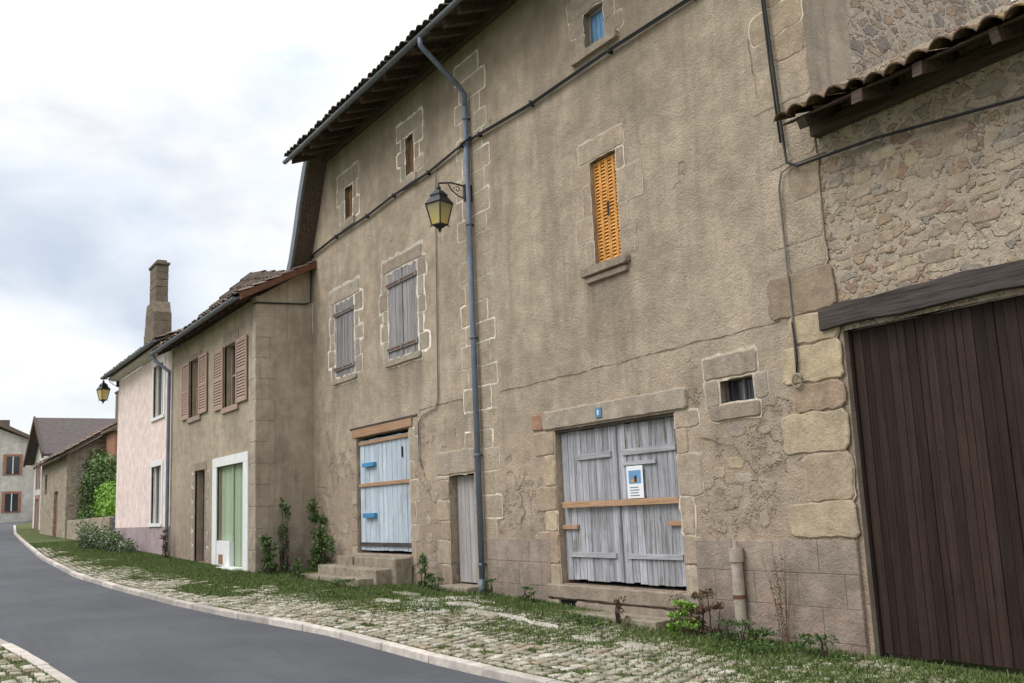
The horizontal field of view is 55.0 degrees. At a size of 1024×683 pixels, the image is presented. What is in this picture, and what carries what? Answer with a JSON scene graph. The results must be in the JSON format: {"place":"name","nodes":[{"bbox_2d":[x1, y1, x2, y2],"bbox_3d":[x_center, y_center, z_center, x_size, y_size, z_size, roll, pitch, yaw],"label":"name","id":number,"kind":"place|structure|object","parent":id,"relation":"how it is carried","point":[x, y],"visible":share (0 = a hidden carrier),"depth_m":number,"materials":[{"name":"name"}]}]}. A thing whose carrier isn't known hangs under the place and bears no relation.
{"place":"outdoors","nodes":[
{"label":"outdoors","id":0,"kind":"place"},
{"bbox_2d":[0,522,509,682],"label":"road","id":1,"kind":"structure","parent":0,"point":[75,629],"depth_m":11.82,"materials":[{"name":"grey asphalt"}]},
{"bbox_2d":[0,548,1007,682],"bbox_3d":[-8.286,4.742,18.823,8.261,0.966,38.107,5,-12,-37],"label":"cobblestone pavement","id":2,"kind":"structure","parent":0,"point":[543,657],"depth_m":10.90,"materials":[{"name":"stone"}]},
{"bbox_2d":[0,0,1012,434],"label":"sky","id":3,"kind":"structure","parent":0,"point":[135,134],"materials":[{"name":"white"}]},
{"bbox_2d":[0,522,1023,682],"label":"verge ground","id":4,"kind":"structure","parent":0,"point":[27,532],"depth_m":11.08,"materials":[{"name":"green plant"}]},
{"bbox_2d":[0,644,58,682],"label":"grass","id":5,"kind":"structure","parent":4,"relation":"on","point":[33,677],"depth_m":9.90,"materials":[{"name":"green plant"}]},
{"bbox_2d":[23,416,114,529],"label":"gabled house","id":6,"kind":"structure","parent":4,"relation":"on","point":[48,437],"depth_m":59.07,"materials":[{"name":"white paint"}]},
{"bbox_2d":[31,421,117,537],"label":"stone outbuilding","id":7,"kind":"structure","parent":4,"relation":"on","point":[62,472],"depth_m":46.71,"materials":[{"name":"beige stone"}]},
{"bbox_2d":[66,516,113,541],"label":"garden wall","id":8,"kind":"structure","parent":4,"relation":"on","point":[72,530],"depth_m":41.25,"materials":[{"name":"grey stone"}]},
{"bbox_2d":[73,448,116,532],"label":"ivy bush","id":9,"kind":"object","parent":4,"relation":"on","point":[102,469],"visible":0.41,"depth_m":42.95,"materials":[{"name":"green plant"}]},
{"bbox_2d":[93,479,115,517],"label":"green shrub","id":10,"kind":"object","parent":4,"relation":"on","point":[105,504],"visible":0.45,"depth_m":39.10,"materials":[{"name":"green plant"}]},
{"bbox_2d":[76,519,139,552],"bbox_3d":[-13.883,6.605,33.178,1.124,1.258,7.803,4,-11,-32],"label":"flowering bush","id":11,"kind":"object","parent":4,"relation":"on","point":[109,540],"visible":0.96,"depth_m":32.73,"materials":[{"name":"green plant"}]},
{"bbox_2d":[100,390,118,462],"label":"brick annex","id":12,"kind":"object","parent":4,"relation":"on","point":[111,433],"visible":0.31,"depth_m":45.34,"materials":[{"name":"brick"}]},
{"bbox_2d":[115,340,188,554],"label":"walls","id":13,"kind":"structure","parent":4,"relation":"on","point":[141,442],"depth_m":31.84,"materials":[{"name":"pink paint"}]},
{"bbox_2d":[96,378,120,402],"bbox_3d":[-14.559,1.773,35.413,0.475,0.926,0.813,32,-35,-73],"label":"street lamp","id":14,"kind":"object","parent":13,"relation":"attached to","point":[103,389],"visible":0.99,"depth_m":35.38,"materials":[{"name":"yellow glass"}]},
{"bbox_2d":[100,333,190,380],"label":"eaves and gutter","id":15,"kind":"object","parent":13,"relation":"on","point":[136,360],"visible":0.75,"depth_m":31.99,"materials":[{"name":"brown wood"}]},
{"bbox_2d":[104,328,182,374],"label":"tiled roof","id":16,"kind":"structure","parent":15,"relation":"on","point":[165,334],"depth_m":29.18,"materials":[{"name":"brown tile"}]},
{"bbox_2d":[144,260,171,361],"bbox_3d":[-11.886,-1.028,33.007,0.624,3.345,1.504,4,-11,-32],"label":"chimney","id":17,"kind":"object","parent":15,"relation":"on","point":[158,320],"visible":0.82,"depth_m":32.70,"materials":[{"name":"stone"}]},
{"bbox_2d":[148,355,165,526],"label":"windows","id":18,"kind":"structure","parent":13,"relation":"attached to","point":[161,385],"depth_m":30.13,"materials":[{"name":"white paint"}]},
{"bbox_2d":[159,529,169,557],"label":"rose bush","id":19,"kind":"object","parent":4,"relation":"on","point":[164,546],"visible":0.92,"depth_m":27.49,"materials":[{"name":"green plant"}]},
{"bbox_2d":[170,271,313,572],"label":"walls","id":20,"kind":"structure","parent":4,"relation":"on","point":[209,435],"depth_m":22.87,"materials":[{"name":"paint"}]},
{"bbox_2d":[181,334,248,570],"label":"doors and shutters","id":21,"kind":"structure","parent":20,"relation":"attached to","point":[230,550],"depth_m":23.65,"materials":[{"name":"white paint"}]},
{"bbox_2d":[187,296,273,572],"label":"window stones","id":22,"kind":"object","parent":20,"relation":"attached to","point":[262,328],"depth_m":22.18,"materials":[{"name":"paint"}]},
{"bbox_2d":[149,261,316,554],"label":"eaves and gutter","id":23,"kind":"object","parent":20,"relation":"attached to","point":[216,315],"visible":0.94,"depth_m":25.17,"materials":[{"name":"grey metal"}]},
{"bbox_2d":[152,260,316,350],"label":"tiled roof","id":24,"kind":"structure","parent":23,"relation":"on","point":[250,280],"depth_m":24.32,"materials":[{"name":"tile"}]},
{"bbox_2d":[256,534,277,573],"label":"weed plant","id":25,"kind":"object","parent":4,"relation":"on","point":[267,545],"visible":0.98,"depth_m":20.94,"materials":[{"name":"green plant"}]},
{"bbox_2d":[277,497,291,571],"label":"climbing vine","id":26,"kind":"object","parent":4,"relation":"on","point":[285,546],"visible":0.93,"depth_m":21.55,"materials":[{"name":"green plant"}]},
{"bbox_2d":[0,525,568,682],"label":"kerb","id":27,"kind":"structure","parent":4,"relation":"on","point":[476,668],"depth_m":11.54,"materials":[{"name":"concrete"}]},
{"bbox_2d":[290,558,304,578],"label":"weed plant","id":28,"kind":"object","parent":4,"relation":"on","point":[297,566],"visible":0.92,"depth_m":19.93,"materials":[{"name":"green plant"}]},
{"bbox_2d":[292,587,350,598],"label":"weed plant","id":29,"kind":"object","parent":4,"relation":"on","point":[318,592],"visible":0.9,"depth_m":16.45,"materials":[{"name":"green plant"}]},
{"bbox_2d":[322,578,361,588],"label":"weed plant","id":30,"kind":"object","parent":4,"relation":"on","point":[337,582],"visible":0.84,"depth_m":17.66,"materials":[{"name":"green plant"}]},
{"bbox_2d":[386,602,452,611],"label":"weed plant","id":31,"kind":"object","parent":4,"relation":"on","point":[423,607],"visible":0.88,"depth_m":13.69,"materials":[{"name":"green plant"}]},
{"bbox_2d":[417,552,430,587],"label":"weed plant","id":32,"kind":"object","parent":4,"relation":"on","point":[423,562],"visible":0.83,"depth_m":17.07,"materials":[{"name":"green plant"}]},
{"bbox_2d":[426,573,443,590],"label":"weed plant","id":33,"kind":"object","parent":4,"relation":"on","point":[432,579],"visible":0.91,"depth_m":16.45,"materials":[{"name":"green plant"}]},
{"bbox_2d":[481,578,498,597],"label":"weed plant","id":34,"kind":"object","parent":4,"relation":"on","point":[488,589],"visible":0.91,"depth_m":15.26,"materials":[{"name":"green plant"}]},
{"bbox_2d":[375,591,660,650],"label":"paving slabs","id":35,"kind":"structure","parent":4,"relation":"on","point":[588,638],"depth_m":13.19,"materials":[{"name":"grey stone"}]},
{"bbox_2d":[520,585,541,603],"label":"weed plant","id":36,"kind":"object","parent":4,"relation":"on","point":[525,595],"visible":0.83,"depth_m":14.29,"materials":[{"name":"green plant"}]},
{"bbox_2d":[562,614,610,627],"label":"weed plant","id":37,"kind":"object","parent":4,"relation":"on","point":[596,622],"visible":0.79,"depth_m":12.16,"materials":[{"name":"green plant"}]},
{"bbox_2d":[613,596,631,626],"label":"weed plant","id":38,"kind":"object","parent":4,"relation":"on","point":[618,616],"visible":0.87,"depth_m":12.13,"materials":[{"name":"brown plant"}]},
{"bbox_2d":[282,0,1023,660],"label":"stone townhouse","id":39,"kind":"structure","parent":4,"relation":"on","point":[610,240],"depth_m":13.78,"materials":[{"name":"paint"}]},
{"bbox_2d":[306,498,326,571],"bbox_3d":[-4.240,4.251,21.484,0.480,1.666,0.945,4,-11,-32],"label":"climbing vine","id":40,"kind":"object","parent":39,"relation":"attached to","point":[315,518],"visible":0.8,"depth_m":21.55,"materials":[{"name":"green plant"}]},
{"bbox_2d":[314,524,335,563],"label":"climbing vine","id":41,"kind":"object","parent":39,"relation":"attached to","point":[321,558],"visible":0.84,"depth_m":21.13,"materials":[{"name":"green plant"}]},
{"bbox_2d":[418,173,438,467],"bbox_3d":[-1.554,-0.386,17.995,0.026,5.307,0.986,4,-11,-32],"label":"wall conduit","id":42,"kind":"object","parent":39,"relation":"attached to","point":[436,331],"depth_m":17.75,"materials":[{"name":"metal"}]},
{"bbox_2d":[424,182,472,232],"bbox_3d":[-1.096,-2.262,16.732,0.770,0.908,0.426,5,-12,-38],"label":"street lamp","id":43,"kind":"object","parent":39,"relation":"attached to","point":[438,203],"visible":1,"depth_m":16.55,"materials":[{"name":"yellow glass"}]},
{"bbox_2d":[253,0,695,304],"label":"facade cable","id":44,"kind":"object","parent":39,"relation":"attached to","point":[608,50],"visible":0.99,"depth_m":15.77,"materials":[{"name":"black rubber"}]},
{"bbox_2d":[333,6,754,586],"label":"doors and shutters","id":45,"kind":"structure","parent":39,"relation":"in","point":[611,536],"depth_m":13.85,"materials":[{"name":"grey wood"}]},
{"bbox_2d":[626,465,643,497],"bbox_3d":[1.608,1.836,12.872,0.010,0.420,0.330,4,-11,-32],"label":"notice poster","id":46,"kind":"object","parent":45,"relation":"attached to","point":[635,485],"visible":1,"depth_m":12.86,"materials":[{"name":"white paper"}]},
{"bbox_2d":[595,407,601,417],"bbox_3d":[1.175,0.968,13.421,0.015,0.130,0.140,4,-11,-32],"label":"house number plate","id":47,"kind":"object","parent":39,"relation":"attached to","point":[598,412],"visible":1,"depth_m":13.41,"materials":[{"name":"blue paint"}]},
{"bbox_2d":[728,541,748,637],"bbox_3d":[2.537,2.851,10.975,0.160,1.230,0.160,4,-11,-32],"label":"drain pipe","id":48,"kind":"object","parent":39,"relation":"attached to","point":[736,557],"visible":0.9,"depth_m":10.95,"materials":[{"name":"beige metal"}]},
{"bbox_2d":[761,0,1023,388],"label":"service conduit","id":49,"kind":"object","parent":39,"relation":"attached to","point":[769,50],"visible":1,"depth_m":10.65,"materials":[{"name":"grey metal"}]},
{"bbox_2d":[666,589,684,627],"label":"dry weed","id":50,"kind":"object","parent":4,"relation":"on","point":[676,607],"visible":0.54,"depth_m":11.64,"materials":[{"name":"brown plant"}]},
{"bbox_2d":[665,599,701,634],"bbox_3d":[1.953,3.196,11.289,0.280,0.474,0.637,4,-11,-32],"label":"weed plant","id":51,"kind":"object","parent":4,"relation":"on","point":[681,603],"visible":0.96,"depth_m":11.28,"materials":[{"name":"green plant"}]},
{"bbox_2d":[684,587,724,637],"bbox_3d":[2.163,3.084,11.124,0.279,0.643,0.720,4,-11,-32],"label":"weed plant","id":52,"kind":"object","parent":4,"relation":"on","point":[702,609],"visible":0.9,"depth_m":11.11,"materials":[{"name":"brown plant"}]},
{"bbox_2d":[701,619,777,645],"bbox_3d":[2.451,3.155,10.601,0.416,0.347,0.995,4,-11,-32],"label":"weed plant","id":53,"kind":"object","parent":4,"relation":"on","point":[761,632],"visible":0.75,"depth_m":10.47,"materials":[{"name":"green plant"}]},
{"bbox_2d":[711,638,814,663],"bbox_3d":[2.509,3.109,9.829,0.587,0.212,1.382,4,-11,-32],"label":"weed plant","id":54,"kind":"object","parent":4,"relation":"on","point":[766,644],"visible":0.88,"depth_m":9.96,"materials":[{"name":"green plant"}]},
{"bbox_2d":[762,547,791,643],"bbox_3d":[2.844,2.705,10.390,0.145,1.067,0.316,4,-11,-32],"label":"dry weed","id":55,"kind":"object","parent":4,"relation":"on","point":[781,616],"visible":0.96,"depth_m":10.38,"materials":[{"name":"brown plant"}]},
{"bbox_2d":[786,632,850,662],"bbox_3d":[3.001,3.006,9.604,0.297,0.313,0.755,4,-11,-32],"label":"weed plant","id":56,"kind":"object","parent":4,"relation":"on","point":[808,640],"visible":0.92,"depth_m":9.64,"materials":[{"name":"green plant"}]},
{"bbox_2d":[773,0,1023,669],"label":"stone barn","id":57,"kind":"structure","parent":4,"relation":"on","point":[924,222],"depth_m":9.23,"materials":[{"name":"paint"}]},
{"bbox_2d":[926,659,1023,674],"bbox_3d":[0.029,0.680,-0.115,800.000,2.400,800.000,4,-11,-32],"label":"ground","id":58,"kind":"structure","parent":0,"point":[1003,669],"depth_m":9.70,"materials":[{"name":"green plant"}]},
{"bbox_2d":[0,420,34,522],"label":"white farmhouse","id":59,"kind":"object","parent":58,"relation":"on","point":[16,488],"visible":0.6,"depth_m":85.53,"materials":[{"name":"paint"}]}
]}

